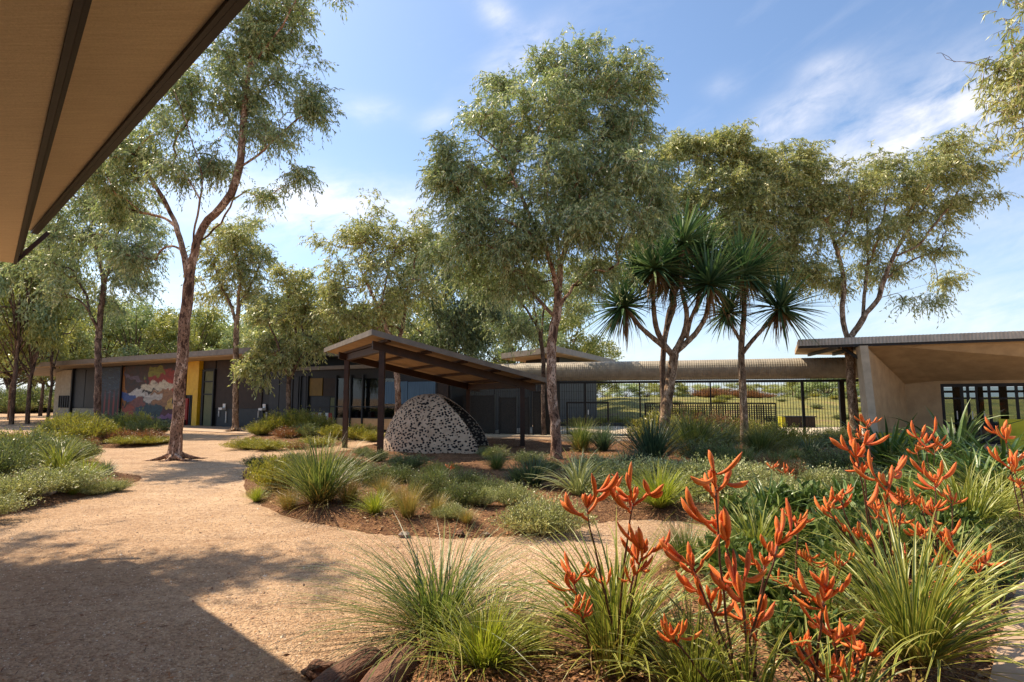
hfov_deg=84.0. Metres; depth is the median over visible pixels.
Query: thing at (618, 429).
pavement
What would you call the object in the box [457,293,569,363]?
tree
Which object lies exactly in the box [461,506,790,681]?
strap leaf plant
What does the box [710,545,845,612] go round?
broadleaf plant
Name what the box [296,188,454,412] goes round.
gum tree
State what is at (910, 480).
shrub
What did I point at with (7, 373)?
tree
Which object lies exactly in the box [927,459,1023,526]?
strap leaf plant
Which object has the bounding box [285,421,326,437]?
shrub
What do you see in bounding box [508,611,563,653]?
grass tussock
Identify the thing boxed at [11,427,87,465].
shrub
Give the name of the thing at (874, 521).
grass tussock
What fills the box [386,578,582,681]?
grass tussock
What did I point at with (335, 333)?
tree
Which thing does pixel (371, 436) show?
shrub
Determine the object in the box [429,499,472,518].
shrub
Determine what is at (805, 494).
broadleaf plant
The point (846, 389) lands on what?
tree
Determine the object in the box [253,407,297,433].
shrub
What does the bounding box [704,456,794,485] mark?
shrub
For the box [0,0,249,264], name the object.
roof overhang
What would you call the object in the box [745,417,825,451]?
shrub
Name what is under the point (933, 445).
kangaroo paw
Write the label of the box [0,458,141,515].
garden bed
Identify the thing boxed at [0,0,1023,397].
sky
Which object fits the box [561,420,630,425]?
road
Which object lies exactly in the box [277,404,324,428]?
shrub
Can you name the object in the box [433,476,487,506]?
shrub
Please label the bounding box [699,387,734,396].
shrub
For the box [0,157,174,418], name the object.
gum tree
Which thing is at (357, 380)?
window
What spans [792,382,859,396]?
tree
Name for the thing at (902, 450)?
shrub
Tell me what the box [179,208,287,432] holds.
gum tree
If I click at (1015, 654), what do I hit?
footpath
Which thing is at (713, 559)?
broadleaf plant
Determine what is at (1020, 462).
flax plant
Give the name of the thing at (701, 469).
shrub
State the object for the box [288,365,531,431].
glazed wing
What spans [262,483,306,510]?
grass tussock
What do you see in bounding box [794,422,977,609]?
kangaroo paw
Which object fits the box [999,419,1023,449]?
bench
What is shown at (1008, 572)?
broadleaf plant
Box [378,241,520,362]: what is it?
gum tree
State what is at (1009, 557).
shrub
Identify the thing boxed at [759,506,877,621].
kangaroo paw
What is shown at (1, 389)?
shrub
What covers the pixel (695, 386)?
tree
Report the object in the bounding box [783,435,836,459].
grass tussock
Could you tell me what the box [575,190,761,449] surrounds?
screw palm
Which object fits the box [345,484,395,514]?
grass tussock
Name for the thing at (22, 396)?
shrub
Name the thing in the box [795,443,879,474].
shrub
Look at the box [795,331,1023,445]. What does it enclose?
entrance building
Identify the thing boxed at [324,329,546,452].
picnic shelter
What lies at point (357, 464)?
shrub
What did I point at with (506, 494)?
shrub
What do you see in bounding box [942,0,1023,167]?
gum tree
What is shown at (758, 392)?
shrub
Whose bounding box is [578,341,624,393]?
tree
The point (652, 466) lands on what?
shrub
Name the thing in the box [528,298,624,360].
tree
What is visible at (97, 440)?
shrub
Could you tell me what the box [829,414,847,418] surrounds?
shrub
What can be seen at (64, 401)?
window
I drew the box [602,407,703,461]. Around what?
grass tussock
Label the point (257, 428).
shrub
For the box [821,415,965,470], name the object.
flax plant
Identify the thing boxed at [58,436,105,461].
shrub
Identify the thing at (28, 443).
shrub
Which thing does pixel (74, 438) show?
shrub
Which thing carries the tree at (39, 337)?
on the ground at (164, 476)
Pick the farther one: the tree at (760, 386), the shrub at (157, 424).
the tree at (760, 386)
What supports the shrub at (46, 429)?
on the garden bed at (106, 445)
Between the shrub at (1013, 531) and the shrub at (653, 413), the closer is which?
the shrub at (1013, 531)
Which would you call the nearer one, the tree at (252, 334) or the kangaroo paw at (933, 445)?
the kangaroo paw at (933, 445)
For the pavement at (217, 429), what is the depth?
29.71 m
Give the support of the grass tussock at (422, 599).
on the garden bed at (642, 510)
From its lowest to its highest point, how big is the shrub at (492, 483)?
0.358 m
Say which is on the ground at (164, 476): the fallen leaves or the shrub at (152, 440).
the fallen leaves
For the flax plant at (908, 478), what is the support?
on the garden bed at (642, 510)
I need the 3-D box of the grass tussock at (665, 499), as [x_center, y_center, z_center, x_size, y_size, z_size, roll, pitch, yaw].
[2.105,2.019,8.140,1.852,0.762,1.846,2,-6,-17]
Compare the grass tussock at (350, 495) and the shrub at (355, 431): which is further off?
the shrub at (355, 431)
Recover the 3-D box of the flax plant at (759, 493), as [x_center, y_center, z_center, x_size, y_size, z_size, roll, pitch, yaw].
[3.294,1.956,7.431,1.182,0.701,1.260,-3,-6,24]
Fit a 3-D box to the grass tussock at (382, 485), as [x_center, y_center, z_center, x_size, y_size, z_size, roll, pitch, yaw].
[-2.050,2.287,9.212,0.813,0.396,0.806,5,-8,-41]
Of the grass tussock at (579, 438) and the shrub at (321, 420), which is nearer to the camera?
the grass tussock at (579, 438)
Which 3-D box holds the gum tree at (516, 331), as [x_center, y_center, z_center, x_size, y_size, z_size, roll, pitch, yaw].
[0.623,-0.308,25.398,6.737,9.036,4.416,0,-6,0]
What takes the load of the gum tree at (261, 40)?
on the ground at (164, 476)
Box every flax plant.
[719,465,810,513]
[796,473,880,511]
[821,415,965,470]
[840,456,961,497]
[873,429,994,480]
[877,398,1023,459]
[906,434,1023,497]
[920,426,1023,487]
[943,434,1023,494]
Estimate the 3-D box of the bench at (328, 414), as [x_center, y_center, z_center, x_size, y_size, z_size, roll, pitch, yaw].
[-9.291,3.857,26.744,1.800,0.950,0.510,-3,-7,29]
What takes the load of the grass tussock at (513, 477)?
on the garden bed at (642, 510)
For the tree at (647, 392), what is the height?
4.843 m
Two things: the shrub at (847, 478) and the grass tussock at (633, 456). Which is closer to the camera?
the shrub at (847, 478)
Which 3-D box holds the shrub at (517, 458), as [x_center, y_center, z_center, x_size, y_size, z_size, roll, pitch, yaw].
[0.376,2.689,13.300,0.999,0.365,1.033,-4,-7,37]
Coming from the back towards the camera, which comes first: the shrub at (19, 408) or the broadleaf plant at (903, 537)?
the shrub at (19, 408)
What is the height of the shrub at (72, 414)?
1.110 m
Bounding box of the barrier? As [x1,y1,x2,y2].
[644,402,776,425]
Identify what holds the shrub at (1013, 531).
on the garden bed at (642, 510)
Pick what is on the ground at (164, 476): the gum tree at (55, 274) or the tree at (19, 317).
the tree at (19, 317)
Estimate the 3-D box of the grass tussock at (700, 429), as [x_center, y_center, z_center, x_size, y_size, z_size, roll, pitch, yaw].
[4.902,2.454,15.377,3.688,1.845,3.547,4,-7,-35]
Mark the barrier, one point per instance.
(723, 408)
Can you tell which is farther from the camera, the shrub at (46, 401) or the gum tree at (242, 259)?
the shrub at (46, 401)
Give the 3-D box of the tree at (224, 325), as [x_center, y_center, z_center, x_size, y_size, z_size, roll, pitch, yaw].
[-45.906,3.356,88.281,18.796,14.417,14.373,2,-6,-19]
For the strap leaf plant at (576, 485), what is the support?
on the garden bed at (642, 510)
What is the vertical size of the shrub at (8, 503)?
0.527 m
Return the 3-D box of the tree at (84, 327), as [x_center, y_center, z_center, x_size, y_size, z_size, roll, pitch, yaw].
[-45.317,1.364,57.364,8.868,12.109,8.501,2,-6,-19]
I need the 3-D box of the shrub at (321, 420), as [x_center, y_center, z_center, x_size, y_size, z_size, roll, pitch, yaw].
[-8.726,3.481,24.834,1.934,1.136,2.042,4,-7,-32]
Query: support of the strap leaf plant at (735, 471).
on the garden bed at (642, 510)
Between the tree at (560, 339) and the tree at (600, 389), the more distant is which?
the tree at (600, 389)
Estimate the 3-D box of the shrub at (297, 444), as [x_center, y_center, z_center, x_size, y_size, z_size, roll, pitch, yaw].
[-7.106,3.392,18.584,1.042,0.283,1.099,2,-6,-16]
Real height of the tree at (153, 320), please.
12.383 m
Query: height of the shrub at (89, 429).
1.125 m
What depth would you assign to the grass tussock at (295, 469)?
9.53 m
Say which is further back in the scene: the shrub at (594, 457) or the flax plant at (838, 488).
the shrub at (594, 457)
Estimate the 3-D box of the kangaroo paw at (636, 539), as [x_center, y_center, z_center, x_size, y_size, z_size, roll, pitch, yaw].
[0.626,1.258,3.145,1.188,1.176,0.958,5,-8,-43]
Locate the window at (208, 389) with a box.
[199,369,216,425]
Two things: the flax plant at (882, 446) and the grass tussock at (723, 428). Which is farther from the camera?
the grass tussock at (723, 428)
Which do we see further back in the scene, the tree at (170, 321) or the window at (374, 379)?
the tree at (170, 321)
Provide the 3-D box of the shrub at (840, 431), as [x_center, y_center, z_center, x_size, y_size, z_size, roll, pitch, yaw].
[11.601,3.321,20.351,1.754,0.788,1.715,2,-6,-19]
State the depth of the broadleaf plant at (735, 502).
6.37 m
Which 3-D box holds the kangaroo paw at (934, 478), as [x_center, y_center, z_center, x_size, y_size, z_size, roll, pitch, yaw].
[3.598,1.564,4.754,1.162,1.143,1.238,0,-6,0]
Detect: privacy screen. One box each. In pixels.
[463,394,494,433]
[499,396,516,433]
[525,396,529,434]
[533,391,550,434]
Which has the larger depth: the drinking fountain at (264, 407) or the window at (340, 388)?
the drinking fountain at (264, 407)
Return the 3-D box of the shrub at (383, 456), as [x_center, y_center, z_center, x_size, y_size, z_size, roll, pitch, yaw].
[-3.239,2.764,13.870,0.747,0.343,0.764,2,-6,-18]
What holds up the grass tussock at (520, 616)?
on the garden bed at (642, 510)
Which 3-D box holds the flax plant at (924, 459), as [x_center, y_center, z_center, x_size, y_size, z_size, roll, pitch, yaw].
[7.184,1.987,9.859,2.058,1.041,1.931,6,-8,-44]
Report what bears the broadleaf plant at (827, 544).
on the garden bed at (642, 510)
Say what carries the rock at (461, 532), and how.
on the garden bed at (642, 510)
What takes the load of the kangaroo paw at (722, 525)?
on the garden bed at (642, 510)
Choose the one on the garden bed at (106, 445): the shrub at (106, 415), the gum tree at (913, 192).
the shrub at (106, 415)
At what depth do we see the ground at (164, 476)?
5.48 m
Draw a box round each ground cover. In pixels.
[10,442,852,521]
[583,457,960,512]
[700,498,1011,633]
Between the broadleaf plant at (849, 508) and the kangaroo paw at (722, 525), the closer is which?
the kangaroo paw at (722, 525)
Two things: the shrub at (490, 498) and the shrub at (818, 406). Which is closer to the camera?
the shrub at (490, 498)
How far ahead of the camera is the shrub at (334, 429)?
21.93 m
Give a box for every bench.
[306,413,331,419]
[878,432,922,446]
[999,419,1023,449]
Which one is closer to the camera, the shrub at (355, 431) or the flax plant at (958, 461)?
the flax plant at (958, 461)
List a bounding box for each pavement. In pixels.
[169,425,384,434]
[485,426,1023,459]
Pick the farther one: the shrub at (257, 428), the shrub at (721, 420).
the shrub at (257, 428)
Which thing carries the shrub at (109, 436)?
on the garden bed at (106, 445)
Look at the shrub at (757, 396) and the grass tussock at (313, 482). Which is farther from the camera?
the shrub at (757, 396)
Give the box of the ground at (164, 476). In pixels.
[0,412,1019,681]
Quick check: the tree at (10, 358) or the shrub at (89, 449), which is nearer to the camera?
the shrub at (89, 449)
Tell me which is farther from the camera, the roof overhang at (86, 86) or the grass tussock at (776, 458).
the grass tussock at (776, 458)
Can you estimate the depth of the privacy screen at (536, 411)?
25.12 m
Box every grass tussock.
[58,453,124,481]
[61,475,92,494]
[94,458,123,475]
[213,503,608,681]
[241,483,273,502]
[251,427,391,516]
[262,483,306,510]
[265,448,332,492]
[319,475,369,503]
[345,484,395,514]
[365,472,402,493]
[380,480,406,505]
[382,474,433,517]
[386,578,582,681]
[416,488,452,510]
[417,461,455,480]
[455,505,479,523]
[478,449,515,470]
[497,462,529,485]
[502,451,566,489]
[502,603,543,628]
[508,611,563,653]
[561,415,608,451]
[585,421,628,451]
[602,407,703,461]
[606,445,650,464]
[610,457,706,509]
[629,402,757,456]
[645,513,713,573]
[697,415,752,448]
[707,440,773,467]
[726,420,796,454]
[752,448,804,467]
[771,445,811,462]
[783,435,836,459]
[846,499,944,526]
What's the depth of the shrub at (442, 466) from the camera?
11.39 m
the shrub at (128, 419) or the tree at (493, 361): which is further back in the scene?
the tree at (493, 361)
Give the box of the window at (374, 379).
[364,378,377,416]
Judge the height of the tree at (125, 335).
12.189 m
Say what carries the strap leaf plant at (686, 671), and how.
on the garden bed at (642, 510)
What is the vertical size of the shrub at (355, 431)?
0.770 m
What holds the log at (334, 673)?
on the garden bed at (642, 510)
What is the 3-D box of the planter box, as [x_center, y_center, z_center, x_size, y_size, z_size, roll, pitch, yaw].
[15.773,4.489,31.469,1.800,0.680,0.680,-1,-6,6]
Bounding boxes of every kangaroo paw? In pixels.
[436,464,462,484]
[546,461,723,679]
[628,450,852,681]
[705,566,938,681]
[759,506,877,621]
[766,461,801,479]
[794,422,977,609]
[851,414,893,485]
[878,487,930,516]
[883,458,1019,590]
[906,416,955,490]
[908,527,1023,622]
[979,417,1023,537]
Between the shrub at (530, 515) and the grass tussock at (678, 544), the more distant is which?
the shrub at (530, 515)
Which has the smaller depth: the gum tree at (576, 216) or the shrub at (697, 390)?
the gum tree at (576, 216)
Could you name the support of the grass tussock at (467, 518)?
on the garden bed at (642, 510)
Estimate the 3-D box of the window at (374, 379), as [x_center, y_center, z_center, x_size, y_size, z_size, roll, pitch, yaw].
[-6.754,2.731,27.398,1.105,1.863,0.040,-3,-7,29]
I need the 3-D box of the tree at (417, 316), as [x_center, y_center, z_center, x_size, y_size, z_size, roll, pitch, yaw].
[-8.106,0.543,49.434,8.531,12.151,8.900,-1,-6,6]
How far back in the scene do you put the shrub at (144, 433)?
20.20 m
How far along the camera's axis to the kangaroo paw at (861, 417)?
8.56 m
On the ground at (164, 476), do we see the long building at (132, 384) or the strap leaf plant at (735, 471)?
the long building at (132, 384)
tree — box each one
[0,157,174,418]
[0,220,88,424]
[0,234,85,423]
[0,271,76,419]
[0,276,53,371]
[0,319,92,415]
[0,333,78,390]
[0,368,27,384]
[9,248,99,421]
[17,373,55,390]
[23,308,112,370]
[69,297,143,358]
[71,293,192,359]
[72,0,354,461]
[103,326,166,354]
[133,303,235,354]
[137,312,199,353]
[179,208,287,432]
[191,321,246,350]
[192,312,246,343]
[202,315,283,350]
[227,262,339,413]
[239,298,311,347]
[274,280,355,344]
[294,302,381,345]
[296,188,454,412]
[375,284,443,340]
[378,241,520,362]
[403,22,690,459]
[411,303,520,363]
[454,243,594,434]
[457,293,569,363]
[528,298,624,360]
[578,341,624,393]
[597,387,613,397]
[605,383,643,396]
[614,117,853,417]
[633,383,659,396]
[645,383,689,396]
[677,384,707,396]
[722,383,757,391]
[750,383,774,393]
[761,382,817,396]
[770,123,1022,443]
[773,384,794,396]
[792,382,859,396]
[825,381,859,396]
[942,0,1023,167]
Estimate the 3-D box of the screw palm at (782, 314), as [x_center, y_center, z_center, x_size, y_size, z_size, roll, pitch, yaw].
[8.068,-0.287,18.537,4.595,7.681,4.216,0,-6,0]
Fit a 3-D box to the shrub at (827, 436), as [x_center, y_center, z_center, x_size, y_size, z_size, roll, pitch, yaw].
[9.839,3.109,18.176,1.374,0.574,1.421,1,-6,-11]
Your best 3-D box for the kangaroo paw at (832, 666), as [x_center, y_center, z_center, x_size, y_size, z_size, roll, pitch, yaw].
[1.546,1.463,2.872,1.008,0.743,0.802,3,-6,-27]
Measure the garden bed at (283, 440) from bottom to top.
0.143 m
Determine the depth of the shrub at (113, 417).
24.47 m
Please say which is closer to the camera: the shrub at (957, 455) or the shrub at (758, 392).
the shrub at (957, 455)
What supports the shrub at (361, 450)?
on the garden bed at (642, 510)
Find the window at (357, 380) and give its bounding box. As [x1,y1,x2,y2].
[352,378,361,416]
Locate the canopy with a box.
[387,357,858,382]
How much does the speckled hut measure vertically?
1.818 m
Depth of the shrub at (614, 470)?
9.45 m
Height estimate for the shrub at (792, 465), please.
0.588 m
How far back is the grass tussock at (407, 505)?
7.34 m
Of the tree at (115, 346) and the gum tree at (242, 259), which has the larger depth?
the tree at (115, 346)
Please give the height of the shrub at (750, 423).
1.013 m
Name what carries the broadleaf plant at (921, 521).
on the garden bed at (642, 510)
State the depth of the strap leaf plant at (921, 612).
3.35 m
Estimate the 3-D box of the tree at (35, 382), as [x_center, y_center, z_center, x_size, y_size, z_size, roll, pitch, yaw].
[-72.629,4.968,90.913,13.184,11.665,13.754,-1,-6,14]
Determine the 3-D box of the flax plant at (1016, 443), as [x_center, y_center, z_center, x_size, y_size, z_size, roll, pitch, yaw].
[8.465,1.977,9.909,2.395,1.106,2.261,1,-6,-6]
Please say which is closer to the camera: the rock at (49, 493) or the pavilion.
the rock at (49, 493)
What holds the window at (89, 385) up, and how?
in the long building at (132, 384)
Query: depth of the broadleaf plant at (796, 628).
3.38 m
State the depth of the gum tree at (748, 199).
20.84 m
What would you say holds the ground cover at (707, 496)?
on the garden bed at (642, 510)
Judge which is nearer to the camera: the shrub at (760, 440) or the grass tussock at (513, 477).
the grass tussock at (513, 477)
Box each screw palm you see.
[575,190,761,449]
[694,221,833,445]
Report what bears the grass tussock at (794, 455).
on the garden bed at (642, 510)
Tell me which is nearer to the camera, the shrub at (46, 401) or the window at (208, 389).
the window at (208, 389)
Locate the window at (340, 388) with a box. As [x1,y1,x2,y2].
[337,378,349,416]
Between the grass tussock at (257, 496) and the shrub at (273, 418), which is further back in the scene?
the shrub at (273, 418)
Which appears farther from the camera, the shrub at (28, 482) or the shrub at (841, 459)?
the shrub at (841, 459)
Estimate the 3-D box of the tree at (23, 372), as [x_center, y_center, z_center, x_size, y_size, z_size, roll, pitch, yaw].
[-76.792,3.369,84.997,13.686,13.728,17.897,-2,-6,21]
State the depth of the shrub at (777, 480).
8.31 m
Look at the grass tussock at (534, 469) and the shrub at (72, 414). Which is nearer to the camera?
the grass tussock at (534, 469)
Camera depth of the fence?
23.99 m
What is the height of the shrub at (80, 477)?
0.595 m
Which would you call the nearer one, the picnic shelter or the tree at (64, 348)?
the picnic shelter
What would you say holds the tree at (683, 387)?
on the ground at (164, 476)
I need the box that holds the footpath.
[989,578,1023,681]
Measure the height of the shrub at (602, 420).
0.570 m
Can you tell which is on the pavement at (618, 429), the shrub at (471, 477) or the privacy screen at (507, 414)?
the privacy screen at (507, 414)
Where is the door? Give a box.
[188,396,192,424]
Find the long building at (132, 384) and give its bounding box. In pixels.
[29,347,394,426]
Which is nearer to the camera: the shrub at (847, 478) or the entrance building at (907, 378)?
the shrub at (847, 478)
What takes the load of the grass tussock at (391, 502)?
on the garden bed at (642, 510)
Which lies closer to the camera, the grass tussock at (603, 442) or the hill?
the grass tussock at (603, 442)
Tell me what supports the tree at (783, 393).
on the ground at (164, 476)
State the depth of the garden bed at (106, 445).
19.37 m
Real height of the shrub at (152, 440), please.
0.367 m
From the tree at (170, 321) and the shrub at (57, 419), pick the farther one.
the tree at (170, 321)
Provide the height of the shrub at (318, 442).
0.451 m
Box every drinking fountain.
[218,404,226,422]
[258,404,266,417]
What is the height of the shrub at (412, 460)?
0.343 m
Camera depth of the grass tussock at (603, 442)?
16.53 m
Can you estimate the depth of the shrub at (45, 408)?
66.05 m
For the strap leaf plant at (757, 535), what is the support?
on the garden bed at (642, 510)
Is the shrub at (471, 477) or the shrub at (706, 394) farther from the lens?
the shrub at (706, 394)
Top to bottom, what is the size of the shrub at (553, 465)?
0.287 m
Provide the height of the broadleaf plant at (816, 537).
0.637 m
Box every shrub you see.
[0,384,49,412]
[0,384,52,412]
[0,385,26,412]
[0,397,38,413]
[0,424,70,447]
[0,427,68,468]
[0,438,51,476]
[0,466,67,500]
[0,485,45,514]
[7,461,116,495]
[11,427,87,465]
[30,418,74,437]
[37,408,98,432]
[37,433,100,446]
[38,389,54,408]
[45,413,125,440]
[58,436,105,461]
[63,410,102,420]
[78,480,123,494]
[80,435,100,445]
[84,409,131,424]
[86,426,135,442]
[95,477,139,492]
[99,412,150,432]
[103,435,144,444]
[109,408,153,430]
[121,415,170,434]
[122,427,168,437]
[136,435,169,444]
[159,435,169,443]
[218,435,271,449]
[238,453,271,466]
[241,447,299,489]
[242,437,295,449]
[243,418,277,434]
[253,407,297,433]
[269,423,308,437]
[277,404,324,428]
[283,452,308,462]
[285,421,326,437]
[286,441,308,448]
[291,411,335,429]
[291,434,341,446]
[315,421,348,438]
[332,452,375,475]
[347,460,394,485]
[348,421,376,439]
[352,446,373,455]
[357,430,385,441]
[364,448,391,461]
[380,462,427,483]
[383,452,433,467]
[406,469,453,499]
[419,459,466,474]
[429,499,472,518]
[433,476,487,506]
[445,468,491,485]
[462,482,499,506]
[472,475,507,493]
[474,444,510,458]
[488,489,598,537]
[493,480,544,505]
[510,448,554,464]
[540,458,562,471]
[558,449,647,480]
[563,416,599,425]
[589,451,664,489]
[596,417,618,423]
[610,415,634,423]
[619,451,717,486]
[624,405,719,446]
[625,419,644,425]
[652,452,766,495]
[680,434,759,463]
[683,386,724,394]
[690,407,734,427]
[698,390,712,396]
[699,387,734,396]
[704,411,739,436]
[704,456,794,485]
[712,399,726,402]
[714,395,736,398]
[717,415,779,443]
[724,472,812,498]
[726,388,750,397]
[744,450,778,468]
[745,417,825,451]
[747,389,769,395]
[747,391,774,397]
[765,454,811,480]
[780,459,857,488]
[794,395,811,398]
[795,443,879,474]
[804,431,848,446]
[809,404,823,408]
[815,424,862,443]
[825,464,895,489]
[828,395,837,398]
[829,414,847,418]
[874,438,954,471]
[885,470,948,496]
[943,448,989,468]
[973,514,1023,560]
[973,534,1023,574]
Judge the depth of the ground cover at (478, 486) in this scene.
9.04 m
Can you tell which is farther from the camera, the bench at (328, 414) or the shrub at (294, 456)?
the bench at (328, 414)
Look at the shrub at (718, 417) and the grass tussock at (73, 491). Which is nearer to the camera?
the grass tussock at (73, 491)
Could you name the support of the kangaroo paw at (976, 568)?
on the garden bed at (642, 510)
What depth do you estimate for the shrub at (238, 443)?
18.32 m
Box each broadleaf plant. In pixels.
[682,523,788,574]
[703,485,776,532]
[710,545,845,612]
[732,492,833,562]
[759,588,856,661]
[764,475,841,513]
[790,530,889,586]
[801,502,867,550]
[820,492,903,525]
[830,515,933,562]
[834,469,938,505]
[886,508,1002,565]
[894,491,997,541]
[929,534,1023,588]
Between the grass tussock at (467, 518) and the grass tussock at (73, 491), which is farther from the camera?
the grass tussock at (73, 491)
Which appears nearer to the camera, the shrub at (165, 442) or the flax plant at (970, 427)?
the flax plant at (970, 427)
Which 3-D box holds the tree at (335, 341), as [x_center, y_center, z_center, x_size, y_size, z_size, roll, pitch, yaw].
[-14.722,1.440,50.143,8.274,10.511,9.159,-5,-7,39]
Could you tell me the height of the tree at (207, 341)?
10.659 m
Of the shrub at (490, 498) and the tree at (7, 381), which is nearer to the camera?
the shrub at (490, 498)
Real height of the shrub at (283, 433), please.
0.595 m
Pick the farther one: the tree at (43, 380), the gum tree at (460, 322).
the tree at (43, 380)
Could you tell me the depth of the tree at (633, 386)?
101.81 m
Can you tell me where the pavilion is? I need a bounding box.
[501,346,614,425]
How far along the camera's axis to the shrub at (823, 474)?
9.49 m
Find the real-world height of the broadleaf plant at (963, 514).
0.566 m
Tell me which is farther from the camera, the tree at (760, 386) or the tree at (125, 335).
the tree at (760, 386)
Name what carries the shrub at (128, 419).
on the garden bed at (106, 445)
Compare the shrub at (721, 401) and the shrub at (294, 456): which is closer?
the shrub at (294, 456)
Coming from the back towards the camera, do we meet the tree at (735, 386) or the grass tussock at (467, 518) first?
the tree at (735, 386)
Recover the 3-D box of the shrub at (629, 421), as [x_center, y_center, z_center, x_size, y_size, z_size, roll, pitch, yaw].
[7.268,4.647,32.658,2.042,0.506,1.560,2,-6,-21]
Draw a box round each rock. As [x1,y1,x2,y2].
[42,490,56,495]
[300,659,333,680]
[398,531,409,537]
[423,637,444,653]
[456,530,463,535]
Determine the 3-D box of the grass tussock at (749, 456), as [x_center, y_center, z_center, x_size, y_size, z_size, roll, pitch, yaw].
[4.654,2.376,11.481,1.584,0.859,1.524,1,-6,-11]
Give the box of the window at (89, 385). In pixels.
[84,371,94,406]
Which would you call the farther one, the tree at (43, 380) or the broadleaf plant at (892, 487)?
the tree at (43, 380)
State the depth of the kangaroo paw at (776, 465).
8.99 m
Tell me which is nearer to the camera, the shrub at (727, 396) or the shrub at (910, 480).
the shrub at (910, 480)
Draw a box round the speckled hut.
[384,394,488,453]
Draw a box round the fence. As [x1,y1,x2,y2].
[474,381,857,435]
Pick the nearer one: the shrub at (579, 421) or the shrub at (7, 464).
the shrub at (7, 464)
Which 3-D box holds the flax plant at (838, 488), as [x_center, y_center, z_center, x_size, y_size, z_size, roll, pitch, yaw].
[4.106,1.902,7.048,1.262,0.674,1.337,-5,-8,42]
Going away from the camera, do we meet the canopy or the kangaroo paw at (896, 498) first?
the kangaroo paw at (896, 498)
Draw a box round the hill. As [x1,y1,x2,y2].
[596,397,1023,427]
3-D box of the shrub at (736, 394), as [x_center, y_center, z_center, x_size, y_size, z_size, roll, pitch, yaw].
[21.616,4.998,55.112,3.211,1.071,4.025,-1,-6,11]
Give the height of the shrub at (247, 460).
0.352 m
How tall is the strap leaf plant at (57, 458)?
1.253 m
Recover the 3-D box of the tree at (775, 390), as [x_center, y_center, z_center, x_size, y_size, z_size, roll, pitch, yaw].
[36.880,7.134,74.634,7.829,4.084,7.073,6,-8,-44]
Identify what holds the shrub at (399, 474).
on the garden bed at (642, 510)
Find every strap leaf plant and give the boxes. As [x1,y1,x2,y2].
[19,430,107,473]
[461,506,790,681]
[527,450,633,494]
[577,567,799,681]
[677,493,825,569]
[707,456,765,498]
[718,484,1023,681]
[862,448,1023,532]
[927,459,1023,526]
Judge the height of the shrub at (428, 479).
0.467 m
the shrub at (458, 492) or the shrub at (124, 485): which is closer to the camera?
the shrub at (458, 492)
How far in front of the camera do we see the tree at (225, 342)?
58.05 m
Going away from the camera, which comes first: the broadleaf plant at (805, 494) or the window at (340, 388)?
the broadleaf plant at (805, 494)
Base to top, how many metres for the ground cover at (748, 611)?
0.421 m
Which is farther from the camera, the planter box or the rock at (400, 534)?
the planter box
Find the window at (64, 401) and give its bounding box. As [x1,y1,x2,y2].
[58,396,69,407]
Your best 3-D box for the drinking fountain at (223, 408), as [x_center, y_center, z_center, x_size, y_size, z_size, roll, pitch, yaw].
[-16.790,4.167,32.810,0.730,1.090,0.250,-3,-7,30]
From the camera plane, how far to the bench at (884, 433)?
18.54 m
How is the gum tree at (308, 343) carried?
on the garden bed at (283, 440)
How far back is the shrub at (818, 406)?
42.95 m
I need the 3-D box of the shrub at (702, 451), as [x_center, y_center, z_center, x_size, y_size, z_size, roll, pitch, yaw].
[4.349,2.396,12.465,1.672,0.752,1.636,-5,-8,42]
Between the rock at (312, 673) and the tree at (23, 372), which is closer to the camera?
the rock at (312, 673)
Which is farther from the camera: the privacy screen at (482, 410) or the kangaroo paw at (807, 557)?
the privacy screen at (482, 410)
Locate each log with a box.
[312,646,384,681]
[360,645,421,681]
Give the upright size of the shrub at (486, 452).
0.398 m
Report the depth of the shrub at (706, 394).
54.42 m
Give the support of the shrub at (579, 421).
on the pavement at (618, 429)
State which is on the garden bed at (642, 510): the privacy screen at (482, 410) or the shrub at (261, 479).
the shrub at (261, 479)
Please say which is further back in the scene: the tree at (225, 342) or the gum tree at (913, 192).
the tree at (225, 342)
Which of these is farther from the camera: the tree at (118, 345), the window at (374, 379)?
the tree at (118, 345)
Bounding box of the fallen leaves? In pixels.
[1,458,1010,681]
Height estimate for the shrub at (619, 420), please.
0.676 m
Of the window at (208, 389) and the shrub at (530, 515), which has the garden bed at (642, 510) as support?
the shrub at (530, 515)
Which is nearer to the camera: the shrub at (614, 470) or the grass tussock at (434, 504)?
the grass tussock at (434, 504)
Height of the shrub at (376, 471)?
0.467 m
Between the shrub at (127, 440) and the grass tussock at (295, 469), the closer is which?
the grass tussock at (295, 469)
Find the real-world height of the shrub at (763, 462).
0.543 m
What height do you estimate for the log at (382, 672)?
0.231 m
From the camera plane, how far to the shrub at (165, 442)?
20.70 m
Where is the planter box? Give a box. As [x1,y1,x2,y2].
[778,416,815,427]
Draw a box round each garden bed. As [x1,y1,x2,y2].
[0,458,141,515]
[94,435,160,447]
[233,433,341,450]
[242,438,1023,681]
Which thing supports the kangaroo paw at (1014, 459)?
on the garden bed at (642, 510)

